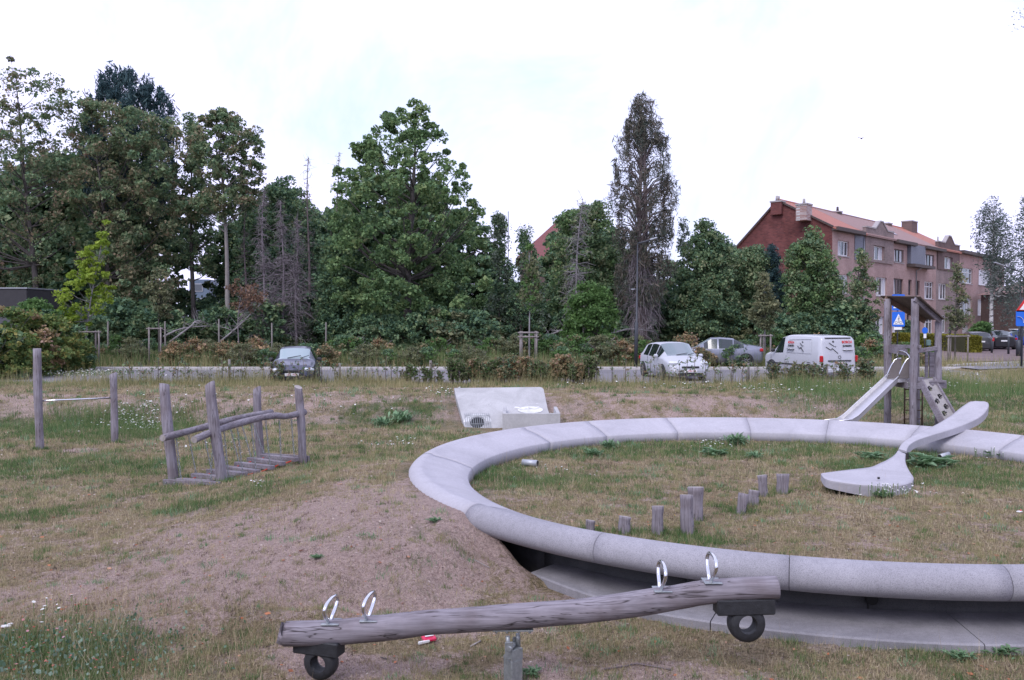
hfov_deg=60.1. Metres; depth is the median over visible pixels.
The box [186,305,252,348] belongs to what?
undergrowth bush
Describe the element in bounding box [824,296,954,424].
slide tower
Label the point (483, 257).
woodland tree
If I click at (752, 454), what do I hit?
weed
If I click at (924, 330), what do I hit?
parking sign
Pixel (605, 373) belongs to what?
road
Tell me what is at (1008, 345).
bollard
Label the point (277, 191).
leafy thicket tree
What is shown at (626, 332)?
undergrowth bush
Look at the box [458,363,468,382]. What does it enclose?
hedge sapling
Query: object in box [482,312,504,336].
undergrowth bush
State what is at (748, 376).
hedge post
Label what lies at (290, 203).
woodland tree
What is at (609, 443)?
weed
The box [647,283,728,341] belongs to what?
undergrowth bush
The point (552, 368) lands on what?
hedge sapling
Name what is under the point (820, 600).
ring bench
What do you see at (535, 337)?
tree stakes
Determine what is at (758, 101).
sky
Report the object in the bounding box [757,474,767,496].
stump
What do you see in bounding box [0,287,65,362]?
shed
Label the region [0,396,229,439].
verge grass
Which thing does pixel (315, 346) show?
hedge shrub
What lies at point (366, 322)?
undergrowth bush
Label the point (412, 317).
undergrowth bush
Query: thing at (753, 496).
stump
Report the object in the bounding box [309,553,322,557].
weed
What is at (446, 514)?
dry stalks
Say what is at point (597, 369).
hedge sapling
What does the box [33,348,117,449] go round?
pull up bar
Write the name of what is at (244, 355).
hedge shrub
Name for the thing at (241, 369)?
hedge sapling
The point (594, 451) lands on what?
weed
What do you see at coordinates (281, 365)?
hedge sapling
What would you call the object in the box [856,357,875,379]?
hedge sapling
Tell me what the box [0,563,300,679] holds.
corner stalks
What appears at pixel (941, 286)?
window
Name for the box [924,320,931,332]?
window
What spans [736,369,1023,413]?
verge grass
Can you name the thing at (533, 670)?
weed
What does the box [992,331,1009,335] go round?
rear window
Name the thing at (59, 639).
clover
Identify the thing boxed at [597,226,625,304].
woodland tree
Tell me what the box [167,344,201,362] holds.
hedge shrub
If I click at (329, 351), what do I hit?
hedge shrub
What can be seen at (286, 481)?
green grass
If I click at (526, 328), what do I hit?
undergrowth bush
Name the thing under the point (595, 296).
bright shrub tree
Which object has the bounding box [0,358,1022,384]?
hedge weeds
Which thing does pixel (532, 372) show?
hedge sapling
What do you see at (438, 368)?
kerb
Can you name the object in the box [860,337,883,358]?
hedge shrub
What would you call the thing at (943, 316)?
window
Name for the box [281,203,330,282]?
woodland tree
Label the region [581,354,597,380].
hedge sapling
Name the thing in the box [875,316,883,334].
window
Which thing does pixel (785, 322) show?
undergrowth bush
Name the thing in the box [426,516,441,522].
weed
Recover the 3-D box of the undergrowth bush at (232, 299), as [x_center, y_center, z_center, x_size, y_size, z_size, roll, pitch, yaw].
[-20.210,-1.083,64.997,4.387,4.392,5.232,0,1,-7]
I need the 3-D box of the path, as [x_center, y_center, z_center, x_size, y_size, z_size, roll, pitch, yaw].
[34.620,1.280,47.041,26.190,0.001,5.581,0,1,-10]
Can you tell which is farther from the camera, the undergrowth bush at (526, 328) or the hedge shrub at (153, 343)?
the undergrowth bush at (526, 328)
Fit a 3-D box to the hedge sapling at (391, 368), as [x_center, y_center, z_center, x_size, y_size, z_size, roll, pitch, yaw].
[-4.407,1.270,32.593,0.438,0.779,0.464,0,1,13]
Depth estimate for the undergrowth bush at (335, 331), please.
57.10 m
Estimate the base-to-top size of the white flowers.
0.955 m
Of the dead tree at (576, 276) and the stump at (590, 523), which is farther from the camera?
the dead tree at (576, 276)
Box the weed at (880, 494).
[871,488,891,496]
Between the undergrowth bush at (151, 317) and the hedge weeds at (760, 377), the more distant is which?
the undergrowth bush at (151, 317)
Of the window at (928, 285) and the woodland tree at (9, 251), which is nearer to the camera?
the woodland tree at (9, 251)
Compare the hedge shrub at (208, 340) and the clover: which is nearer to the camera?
the clover
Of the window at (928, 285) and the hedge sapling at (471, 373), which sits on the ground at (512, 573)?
the hedge sapling at (471, 373)
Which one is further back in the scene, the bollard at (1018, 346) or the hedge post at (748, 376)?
the bollard at (1018, 346)
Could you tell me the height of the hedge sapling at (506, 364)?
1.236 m
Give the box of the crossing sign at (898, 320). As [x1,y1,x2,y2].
[892,293,904,357]
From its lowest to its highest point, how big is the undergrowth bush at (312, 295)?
5.609 m
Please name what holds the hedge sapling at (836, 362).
on the ground at (512, 573)
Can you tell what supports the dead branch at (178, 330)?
on the ground at (512, 573)
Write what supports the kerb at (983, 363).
on the ground at (512, 573)
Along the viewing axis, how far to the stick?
7.79 m
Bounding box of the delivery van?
[765,334,857,374]
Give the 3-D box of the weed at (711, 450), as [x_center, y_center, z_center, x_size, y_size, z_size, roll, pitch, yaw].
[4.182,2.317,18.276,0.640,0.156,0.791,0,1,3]
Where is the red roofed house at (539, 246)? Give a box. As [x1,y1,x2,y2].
[508,211,591,300]
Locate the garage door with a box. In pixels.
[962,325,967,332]
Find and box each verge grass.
[0,373,1023,387]
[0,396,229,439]
[93,340,771,362]
[95,344,1023,366]
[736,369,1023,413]
[822,362,1023,381]
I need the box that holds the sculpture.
[821,401,988,496]
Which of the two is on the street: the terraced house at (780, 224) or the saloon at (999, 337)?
the saloon at (999, 337)
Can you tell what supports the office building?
on the ground at (512, 573)
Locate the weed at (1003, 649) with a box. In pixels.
[979,643,1021,658]
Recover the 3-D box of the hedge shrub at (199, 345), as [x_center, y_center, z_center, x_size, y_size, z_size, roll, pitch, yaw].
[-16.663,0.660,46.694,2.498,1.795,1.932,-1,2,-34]
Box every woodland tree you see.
[0,149,111,298]
[0,164,73,288]
[34,152,171,285]
[75,167,206,317]
[201,220,242,303]
[215,196,295,308]
[256,187,319,289]
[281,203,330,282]
[306,206,380,306]
[344,171,419,300]
[376,179,464,296]
[420,206,503,311]
[462,261,513,332]
[532,228,599,301]
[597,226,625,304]
[604,250,654,309]
[652,259,677,290]
[716,243,741,293]
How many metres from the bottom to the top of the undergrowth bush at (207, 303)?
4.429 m
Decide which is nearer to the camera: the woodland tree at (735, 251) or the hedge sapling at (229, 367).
the hedge sapling at (229, 367)
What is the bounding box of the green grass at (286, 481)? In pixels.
[0,381,1023,679]
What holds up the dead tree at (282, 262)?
on the ground at (512, 573)
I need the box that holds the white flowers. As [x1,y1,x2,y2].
[10,360,1003,621]
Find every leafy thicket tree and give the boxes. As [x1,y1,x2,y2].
[229,175,323,324]
[307,208,366,337]
[675,217,692,251]
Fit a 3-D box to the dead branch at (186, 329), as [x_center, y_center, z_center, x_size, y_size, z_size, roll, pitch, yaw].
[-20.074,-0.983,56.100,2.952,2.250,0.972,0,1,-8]
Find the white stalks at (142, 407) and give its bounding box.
[30,363,1014,627]
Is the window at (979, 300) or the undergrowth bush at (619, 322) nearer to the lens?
the undergrowth bush at (619, 322)
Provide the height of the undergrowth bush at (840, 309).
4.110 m
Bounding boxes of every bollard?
[1007,337,1009,353]
[1016,340,1020,355]
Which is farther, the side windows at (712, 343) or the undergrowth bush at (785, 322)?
the undergrowth bush at (785, 322)
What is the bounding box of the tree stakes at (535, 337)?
[518,331,538,358]
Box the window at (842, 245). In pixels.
[837,240,849,257]
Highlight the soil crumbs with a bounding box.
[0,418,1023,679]
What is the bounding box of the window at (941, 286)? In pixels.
[938,283,944,299]
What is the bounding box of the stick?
[604,663,670,670]
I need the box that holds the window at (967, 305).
[960,298,971,315]
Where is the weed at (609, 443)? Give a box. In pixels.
[592,439,618,447]
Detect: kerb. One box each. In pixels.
[89,367,962,369]
[947,361,1023,366]
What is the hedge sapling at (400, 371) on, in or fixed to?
on the ground at (512, 573)
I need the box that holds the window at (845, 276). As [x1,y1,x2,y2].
[838,275,849,294]
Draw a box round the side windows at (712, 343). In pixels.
[704,339,743,348]
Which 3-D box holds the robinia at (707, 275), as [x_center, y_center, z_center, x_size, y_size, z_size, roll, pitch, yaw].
[13.250,-3.567,60.073,5.688,9.566,4.526,0,1,0]
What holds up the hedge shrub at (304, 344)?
on the ground at (512, 573)
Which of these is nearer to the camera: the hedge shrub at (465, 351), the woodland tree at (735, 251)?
the hedge shrub at (465, 351)
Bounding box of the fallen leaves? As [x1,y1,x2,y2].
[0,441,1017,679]
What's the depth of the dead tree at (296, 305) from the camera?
56.89 m
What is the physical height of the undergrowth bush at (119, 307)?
4.269 m
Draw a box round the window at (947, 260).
[944,257,949,268]
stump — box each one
[585,519,594,530]
[618,515,630,533]
[651,506,663,534]
[680,494,693,534]
[687,486,703,521]
[736,492,748,513]
[748,490,758,504]
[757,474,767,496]
[776,474,788,493]
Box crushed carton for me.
[418,635,436,643]
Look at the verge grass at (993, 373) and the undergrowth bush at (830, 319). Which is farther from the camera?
the undergrowth bush at (830, 319)
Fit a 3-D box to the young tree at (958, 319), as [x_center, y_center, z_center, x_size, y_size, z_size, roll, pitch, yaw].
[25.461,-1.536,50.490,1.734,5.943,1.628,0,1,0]
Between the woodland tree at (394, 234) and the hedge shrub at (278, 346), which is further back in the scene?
the woodland tree at (394, 234)
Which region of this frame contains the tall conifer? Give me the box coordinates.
[603,91,681,341]
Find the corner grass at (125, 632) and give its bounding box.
[0,614,211,679]
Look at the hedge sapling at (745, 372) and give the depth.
32.88 m
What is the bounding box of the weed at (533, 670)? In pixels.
[522,664,542,677]
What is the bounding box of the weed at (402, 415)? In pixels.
[388,409,415,421]
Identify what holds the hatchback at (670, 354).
on the road
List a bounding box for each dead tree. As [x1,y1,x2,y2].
[230,212,257,312]
[246,181,281,342]
[261,198,306,342]
[274,214,317,345]
[298,156,318,336]
[325,153,341,230]
[558,194,595,336]
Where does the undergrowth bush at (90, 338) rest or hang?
on the ground at (512, 573)
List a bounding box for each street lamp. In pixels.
[631,237,656,366]
[994,262,1020,339]
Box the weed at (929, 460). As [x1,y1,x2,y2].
[906,452,958,468]
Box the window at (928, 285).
[924,281,933,299]
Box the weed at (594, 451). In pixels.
[583,447,603,454]
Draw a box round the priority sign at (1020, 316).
[1016,297,1023,366]
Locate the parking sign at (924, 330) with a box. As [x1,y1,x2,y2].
[922,327,927,347]
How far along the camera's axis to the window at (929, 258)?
90.59 m
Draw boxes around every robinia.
[666,217,745,340]
[728,244,785,337]
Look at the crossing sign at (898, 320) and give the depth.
45.94 m
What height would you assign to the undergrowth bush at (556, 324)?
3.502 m
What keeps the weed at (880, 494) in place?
on the ground at (512, 573)
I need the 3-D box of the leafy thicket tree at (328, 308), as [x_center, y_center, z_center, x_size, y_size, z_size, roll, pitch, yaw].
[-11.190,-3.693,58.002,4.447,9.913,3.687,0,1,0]
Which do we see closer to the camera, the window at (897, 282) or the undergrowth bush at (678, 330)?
the undergrowth bush at (678, 330)
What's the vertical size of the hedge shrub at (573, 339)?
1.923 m
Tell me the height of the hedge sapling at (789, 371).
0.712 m
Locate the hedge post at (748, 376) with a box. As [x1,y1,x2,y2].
[747,363,749,379]
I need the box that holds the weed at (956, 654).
[940,647,976,661]
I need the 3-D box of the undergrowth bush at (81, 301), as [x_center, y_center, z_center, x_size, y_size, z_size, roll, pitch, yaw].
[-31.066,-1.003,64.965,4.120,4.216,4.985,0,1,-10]
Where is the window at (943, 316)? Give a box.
[941,315,946,333]
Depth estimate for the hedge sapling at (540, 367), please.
32.42 m
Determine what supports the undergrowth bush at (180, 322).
on the ground at (512, 573)
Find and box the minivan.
[1008,329,1023,344]
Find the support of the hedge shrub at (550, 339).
on the ground at (512, 573)
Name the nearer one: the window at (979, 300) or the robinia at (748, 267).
the robinia at (748, 267)
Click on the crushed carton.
(427, 638)
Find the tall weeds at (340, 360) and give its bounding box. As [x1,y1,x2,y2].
[96,335,920,366]
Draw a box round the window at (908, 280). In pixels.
[908,280,909,294]
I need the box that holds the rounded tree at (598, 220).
[543,198,633,327]
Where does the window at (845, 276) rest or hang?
in the terraced house at (780, 224)
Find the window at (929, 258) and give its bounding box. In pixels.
[925,254,932,265]
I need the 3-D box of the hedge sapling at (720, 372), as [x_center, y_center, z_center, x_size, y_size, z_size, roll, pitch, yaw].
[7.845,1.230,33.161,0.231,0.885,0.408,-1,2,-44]
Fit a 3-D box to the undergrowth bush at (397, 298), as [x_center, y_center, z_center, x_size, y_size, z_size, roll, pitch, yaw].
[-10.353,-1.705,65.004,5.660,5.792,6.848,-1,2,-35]
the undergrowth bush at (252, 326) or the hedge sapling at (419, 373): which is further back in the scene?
the undergrowth bush at (252, 326)
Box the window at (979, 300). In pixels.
[977,299,980,315]
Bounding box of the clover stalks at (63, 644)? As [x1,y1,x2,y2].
[1,599,168,679]
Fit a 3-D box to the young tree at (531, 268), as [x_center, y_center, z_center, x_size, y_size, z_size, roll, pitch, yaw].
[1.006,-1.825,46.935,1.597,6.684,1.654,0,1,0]
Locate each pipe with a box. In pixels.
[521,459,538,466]
[937,452,950,457]
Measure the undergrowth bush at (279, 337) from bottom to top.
4.206 m
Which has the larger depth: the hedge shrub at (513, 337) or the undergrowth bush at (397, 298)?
the undergrowth bush at (397, 298)
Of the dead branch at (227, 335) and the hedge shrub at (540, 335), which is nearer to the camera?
the hedge shrub at (540, 335)
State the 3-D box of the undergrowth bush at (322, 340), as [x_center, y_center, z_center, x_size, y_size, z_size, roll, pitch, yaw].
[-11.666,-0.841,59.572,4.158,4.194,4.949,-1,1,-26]
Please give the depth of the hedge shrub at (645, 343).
46.44 m
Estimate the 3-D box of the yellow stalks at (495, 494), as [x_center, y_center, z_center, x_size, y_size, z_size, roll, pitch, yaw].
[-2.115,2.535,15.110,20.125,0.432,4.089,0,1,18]
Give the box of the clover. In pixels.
[0,599,245,679]
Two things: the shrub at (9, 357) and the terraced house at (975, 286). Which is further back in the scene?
the terraced house at (975, 286)
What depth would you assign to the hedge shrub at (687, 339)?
46.41 m
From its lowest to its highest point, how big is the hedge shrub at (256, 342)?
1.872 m
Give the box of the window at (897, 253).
[894,249,904,263]
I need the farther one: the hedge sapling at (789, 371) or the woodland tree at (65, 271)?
the woodland tree at (65, 271)
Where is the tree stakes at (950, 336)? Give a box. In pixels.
[946,335,969,361]
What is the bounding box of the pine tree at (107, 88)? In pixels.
[77,60,181,306]
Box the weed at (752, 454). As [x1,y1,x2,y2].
[744,450,770,457]
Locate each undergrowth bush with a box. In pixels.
[45,276,98,328]
[73,300,89,329]
[76,302,116,352]
[81,296,144,349]
[112,311,156,343]
[125,299,162,343]
[128,305,193,352]
[166,317,211,347]
[180,295,223,342]
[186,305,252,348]
[213,297,248,340]
[232,318,260,338]
[233,304,278,342]
[241,298,303,350]
[277,313,313,343]
[284,278,356,338]
[298,318,322,345]
[312,304,365,348]
[327,325,357,350]
[347,311,392,351]
[353,287,400,337]
[362,314,417,352]
[388,311,430,354]
[405,303,457,350]
[413,280,481,319]
[426,307,481,349]
[455,309,502,349]
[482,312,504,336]
[483,279,547,338]
[489,324,525,353]
[510,298,551,338]
[531,294,566,345]
[548,307,586,347]
[585,322,628,344]
[612,304,659,343]
[612,312,633,341]
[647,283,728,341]
[647,293,680,342]
[653,309,706,341]
[665,303,728,342]
[706,304,742,337]
[725,306,770,350]
[753,312,800,345]
[768,317,810,334]
[788,312,827,334]
[806,313,849,335]
[821,299,881,339]
[843,322,881,336]
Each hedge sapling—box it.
[118,361,128,379]
[124,365,133,379]
[153,357,163,379]
[173,358,185,380]
[181,359,193,377]
[219,356,225,377]
[223,364,236,377]
[236,357,246,377]
[258,361,271,377]
[265,358,273,379]
[268,360,285,378]
[276,367,284,379]
[294,360,305,377]
[299,357,306,378]
[316,360,326,382]
[380,356,388,379]
[385,364,395,378]
[399,369,407,380]
[403,362,418,380]
[416,366,423,383]
[418,365,433,381]
[430,363,439,381]
[435,369,444,383]
[442,357,459,383]
[446,358,466,383]
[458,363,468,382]
[463,363,470,379]
[467,358,479,380]
[468,356,484,379]
[468,368,474,379]
[478,361,494,380]
[480,358,500,380]
[495,352,519,383]
[496,366,503,382]
[508,360,522,382]
[515,355,528,378]
[520,360,527,377]
[526,359,546,381]
[530,358,547,381]
[542,361,550,377]
[547,360,563,379]
[549,361,560,382]
[551,354,566,379]
[556,353,574,380]
[567,362,577,383]
[574,362,584,382]
[580,353,602,380]
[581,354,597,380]
[621,357,631,381]
[639,361,648,380]
[645,354,655,381]
[674,360,685,378]
[681,356,693,383]
[689,353,699,383]
[698,364,706,383]
[700,357,709,380]
[717,361,723,381]
[727,356,738,380]
[727,363,736,382]
[735,362,748,381]
[742,363,751,379]
[767,361,783,381]
[785,366,795,379]
[792,360,807,381]
[807,364,820,377]
[811,361,828,378]
[828,360,840,377]
[836,361,853,381]
[854,357,876,379]
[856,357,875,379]
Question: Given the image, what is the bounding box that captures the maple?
[325,98,493,328]
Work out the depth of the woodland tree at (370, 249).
69.87 m
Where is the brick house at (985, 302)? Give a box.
[978,281,1023,330]
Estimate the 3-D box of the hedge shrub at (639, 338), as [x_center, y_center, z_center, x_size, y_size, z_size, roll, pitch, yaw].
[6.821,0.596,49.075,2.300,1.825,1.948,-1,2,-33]
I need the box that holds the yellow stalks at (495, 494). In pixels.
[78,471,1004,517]
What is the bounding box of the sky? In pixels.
[0,0,1023,315]
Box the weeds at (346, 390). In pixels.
[0,380,1023,679]
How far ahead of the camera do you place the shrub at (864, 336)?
52.78 m
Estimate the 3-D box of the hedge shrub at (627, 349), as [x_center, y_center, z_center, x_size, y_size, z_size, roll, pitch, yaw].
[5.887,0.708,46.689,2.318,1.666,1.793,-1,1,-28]
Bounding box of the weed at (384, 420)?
[370,415,400,425]
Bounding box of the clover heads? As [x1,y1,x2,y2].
[9,597,160,672]
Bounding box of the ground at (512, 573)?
[0,337,1023,679]
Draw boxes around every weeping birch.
[969,195,1022,329]
[1008,197,1023,336]
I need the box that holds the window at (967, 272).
[959,268,972,284]
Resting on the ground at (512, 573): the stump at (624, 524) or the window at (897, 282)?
the stump at (624, 524)
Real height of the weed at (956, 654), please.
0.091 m
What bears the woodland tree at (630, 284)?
on the ground at (512, 573)
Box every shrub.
[0,305,74,376]
[0,324,43,378]
[3,297,67,334]
[16,313,92,372]
[53,332,97,371]
[97,334,127,360]
[112,336,151,364]
[134,337,165,359]
[157,339,185,364]
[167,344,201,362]
[170,336,215,362]
[197,338,224,357]
[204,340,229,362]
[213,341,251,362]
[223,343,258,365]
[225,278,267,342]
[234,335,271,363]
[252,348,276,365]
[262,342,284,361]
[298,342,317,354]
[309,342,328,364]
[315,343,341,366]
[325,334,363,357]
[335,336,365,360]
[349,343,382,366]
[363,337,397,356]
[377,349,398,365]
[397,345,425,365]
[416,346,439,366]
[417,336,453,359]
[441,349,466,360]
[453,343,481,364]
[469,348,490,361]
[474,337,506,355]
[484,338,517,357]
[495,333,532,359]
[512,332,553,358]
[537,333,566,359]
[549,345,575,360]
[552,334,596,359]
[572,343,597,362]
[581,333,621,363]
[599,333,630,356]
[607,338,640,364]
[621,334,653,359]
[628,339,653,362]
[672,331,699,346]
[693,345,714,362]
[703,349,717,364]
[721,343,748,365]
[741,339,754,344]
[761,332,785,353]
[854,331,891,355]
[854,346,873,364]
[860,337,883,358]
[865,342,883,361]
[895,341,909,362]
[920,353,928,365]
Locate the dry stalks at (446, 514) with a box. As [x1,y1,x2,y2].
[0,376,1023,679]
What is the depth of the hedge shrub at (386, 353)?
45.13 m
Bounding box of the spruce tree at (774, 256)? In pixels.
[761,243,787,310]
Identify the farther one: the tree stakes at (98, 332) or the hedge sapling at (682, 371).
the tree stakes at (98, 332)
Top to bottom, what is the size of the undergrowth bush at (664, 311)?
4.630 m
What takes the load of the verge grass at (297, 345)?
on the ground at (512, 573)
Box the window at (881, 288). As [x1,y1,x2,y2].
[876,277,884,296]
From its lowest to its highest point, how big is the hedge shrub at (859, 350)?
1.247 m
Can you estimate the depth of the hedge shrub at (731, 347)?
44.91 m
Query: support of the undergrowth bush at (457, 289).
on the ground at (512, 573)
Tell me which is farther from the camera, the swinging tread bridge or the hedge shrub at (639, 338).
the hedge shrub at (639, 338)
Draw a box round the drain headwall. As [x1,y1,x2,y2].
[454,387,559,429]
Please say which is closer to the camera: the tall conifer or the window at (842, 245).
the tall conifer
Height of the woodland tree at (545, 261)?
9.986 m
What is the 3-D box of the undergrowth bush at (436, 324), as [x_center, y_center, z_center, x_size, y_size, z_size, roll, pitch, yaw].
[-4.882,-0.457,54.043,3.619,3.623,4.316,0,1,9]
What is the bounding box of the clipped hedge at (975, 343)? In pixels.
[891,332,982,352]
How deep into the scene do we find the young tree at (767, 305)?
47.79 m
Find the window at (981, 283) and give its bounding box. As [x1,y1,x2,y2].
[979,269,989,285]
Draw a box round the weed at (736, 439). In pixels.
[722,432,749,444]
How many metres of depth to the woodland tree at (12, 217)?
68.19 m
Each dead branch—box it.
[163,315,239,336]
[170,310,219,341]
[216,292,271,342]
[538,320,563,339]
[607,321,653,333]
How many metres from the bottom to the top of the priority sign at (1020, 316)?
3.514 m
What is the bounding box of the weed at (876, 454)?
[852,451,890,459]
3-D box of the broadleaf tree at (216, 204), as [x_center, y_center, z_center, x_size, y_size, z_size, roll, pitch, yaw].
[-18.609,-6.935,57.704,5.248,16.410,4.319,0,1,-16]
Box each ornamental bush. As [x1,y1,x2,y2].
[898,319,910,332]
[966,320,993,331]
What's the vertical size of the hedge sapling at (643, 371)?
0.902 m
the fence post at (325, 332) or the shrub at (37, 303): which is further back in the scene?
the fence post at (325, 332)
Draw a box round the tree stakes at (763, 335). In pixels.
[758,334,772,357]
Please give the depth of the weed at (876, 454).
17.62 m
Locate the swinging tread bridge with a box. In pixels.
[159,381,309,485]
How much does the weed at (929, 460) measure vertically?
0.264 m
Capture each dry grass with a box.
[0,381,1023,679]
[0,381,1023,679]
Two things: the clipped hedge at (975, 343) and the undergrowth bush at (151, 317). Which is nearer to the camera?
the undergrowth bush at (151, 317)
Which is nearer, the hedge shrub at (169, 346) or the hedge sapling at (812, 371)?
the hedge sapling at (812, 371)
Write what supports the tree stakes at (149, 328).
on the ground at (512, 573)
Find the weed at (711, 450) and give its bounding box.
[698,447,727,455]
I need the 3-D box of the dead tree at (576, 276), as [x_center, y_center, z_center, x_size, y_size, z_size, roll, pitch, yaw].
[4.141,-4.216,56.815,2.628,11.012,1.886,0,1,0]
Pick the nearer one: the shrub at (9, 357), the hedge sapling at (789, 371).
the hedge sapling at (789, 371)
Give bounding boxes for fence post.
[107,321,108,345]
[164,321,165,345]
[218,319,219,342]
[271,323,272,346]
[325,322,326,343]
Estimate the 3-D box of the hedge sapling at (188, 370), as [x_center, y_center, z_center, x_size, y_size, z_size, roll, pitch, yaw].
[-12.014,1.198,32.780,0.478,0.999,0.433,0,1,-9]
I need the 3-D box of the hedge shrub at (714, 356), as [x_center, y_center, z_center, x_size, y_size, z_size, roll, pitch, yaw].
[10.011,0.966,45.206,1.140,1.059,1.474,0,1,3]
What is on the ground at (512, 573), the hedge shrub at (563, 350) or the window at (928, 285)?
the hedge shrub at (563, 350)
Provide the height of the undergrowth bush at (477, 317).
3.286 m
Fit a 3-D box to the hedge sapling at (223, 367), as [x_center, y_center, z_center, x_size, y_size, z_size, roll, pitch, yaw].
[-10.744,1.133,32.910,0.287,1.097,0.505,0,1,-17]
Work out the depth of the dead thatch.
11.94 m
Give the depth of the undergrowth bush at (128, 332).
56.59 m
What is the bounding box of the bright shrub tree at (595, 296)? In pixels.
[558,279,619,343]
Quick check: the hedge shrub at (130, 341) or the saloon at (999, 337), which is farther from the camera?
the saloon at (999, 337)
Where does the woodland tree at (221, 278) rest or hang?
on the ground at (512, 573)
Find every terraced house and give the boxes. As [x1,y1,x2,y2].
[735,196,867,335]
[812,206,917,340]
[859,217,946,332]
[892,225,961,333]
[937,237,1007,333]
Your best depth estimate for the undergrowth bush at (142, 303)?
58.89 m
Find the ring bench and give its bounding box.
[409,417,1023,654]
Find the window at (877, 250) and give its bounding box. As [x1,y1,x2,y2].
[874,246,881,259]
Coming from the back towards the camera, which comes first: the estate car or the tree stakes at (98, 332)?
the estate car
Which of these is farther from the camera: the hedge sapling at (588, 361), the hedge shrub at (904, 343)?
the hedge shrub at (904, 343)
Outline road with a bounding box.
[1,370,1022,382]
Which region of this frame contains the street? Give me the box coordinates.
[943,345,1023,360]
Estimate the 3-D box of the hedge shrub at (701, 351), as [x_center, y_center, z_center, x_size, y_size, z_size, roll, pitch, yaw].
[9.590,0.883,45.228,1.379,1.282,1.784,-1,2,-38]
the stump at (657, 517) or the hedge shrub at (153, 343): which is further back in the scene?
the hedge shrub at (153, 343)
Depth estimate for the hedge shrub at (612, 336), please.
49.02 m
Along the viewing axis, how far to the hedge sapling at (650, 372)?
32.64 m
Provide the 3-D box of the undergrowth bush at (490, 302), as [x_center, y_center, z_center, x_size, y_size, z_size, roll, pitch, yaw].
[0.396,-1.661,65.004,6.731,5.692,5.563,0,1,-11]
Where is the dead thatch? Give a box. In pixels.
[0,382,1022,679]
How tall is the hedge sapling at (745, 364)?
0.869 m
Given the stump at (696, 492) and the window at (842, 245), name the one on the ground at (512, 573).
the stump at (696, 492)
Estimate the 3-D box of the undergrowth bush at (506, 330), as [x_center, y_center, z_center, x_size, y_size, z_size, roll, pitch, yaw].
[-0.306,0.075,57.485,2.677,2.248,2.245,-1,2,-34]
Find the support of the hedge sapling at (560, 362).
on the ground at (512, 573)
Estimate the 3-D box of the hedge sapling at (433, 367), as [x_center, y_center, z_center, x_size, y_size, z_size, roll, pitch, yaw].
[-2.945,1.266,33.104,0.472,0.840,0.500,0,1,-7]
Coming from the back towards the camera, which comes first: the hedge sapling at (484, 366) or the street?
the street
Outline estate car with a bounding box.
[964,331,994,350]
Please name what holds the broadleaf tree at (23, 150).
on the ground at (512, 573)
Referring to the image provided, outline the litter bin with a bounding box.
[926,340,930,346]
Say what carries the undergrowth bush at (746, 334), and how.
on the ground at (512, 573)
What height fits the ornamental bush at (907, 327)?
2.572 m
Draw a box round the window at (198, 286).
[195,283,202,291]
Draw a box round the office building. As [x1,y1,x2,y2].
[189,279,217,310]
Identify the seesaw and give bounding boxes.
[276,551,780,679]
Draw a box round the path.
[954,363,1023,368]
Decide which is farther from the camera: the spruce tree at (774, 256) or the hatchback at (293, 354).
the spruce tree at (774, 256)
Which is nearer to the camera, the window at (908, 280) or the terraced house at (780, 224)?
the terraced house at (780, 224)
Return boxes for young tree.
[51,219,116,337]
[141,267,176,363]
[516,243,544,356]
[745,272,783,355]
[942,261,974,358]
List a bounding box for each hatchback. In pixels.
[269,346,321,380]
[639,342,707,379]
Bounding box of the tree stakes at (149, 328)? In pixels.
[146,327,162,364]
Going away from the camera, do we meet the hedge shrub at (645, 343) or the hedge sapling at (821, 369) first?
the hedge sapling at (821, 369)
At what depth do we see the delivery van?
37.06 m
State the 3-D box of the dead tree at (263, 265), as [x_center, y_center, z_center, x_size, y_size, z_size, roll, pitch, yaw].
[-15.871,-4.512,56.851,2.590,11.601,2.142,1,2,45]
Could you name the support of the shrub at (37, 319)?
on the ground at (512, 573)
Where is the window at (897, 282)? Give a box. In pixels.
[894,278,901,293]
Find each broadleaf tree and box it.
[0,55,90,287]
[57,97,199,306]
[176,112,222,318]
[184,106,266,340]
[778,225,848,334]
[842,248,883,334]
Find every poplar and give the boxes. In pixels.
[483,210,524,324]
[503,223,549,333]
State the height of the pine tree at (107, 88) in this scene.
21.793 m
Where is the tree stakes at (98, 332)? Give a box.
[79,330,100,361]
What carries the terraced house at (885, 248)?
on the ground at (512, 573)
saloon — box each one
[691,337,762,365]
[987,330,1017,348]
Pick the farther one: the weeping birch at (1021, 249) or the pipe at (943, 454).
the weeping birch at (1021, 249)
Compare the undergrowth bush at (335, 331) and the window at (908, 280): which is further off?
the window at (908, 280)

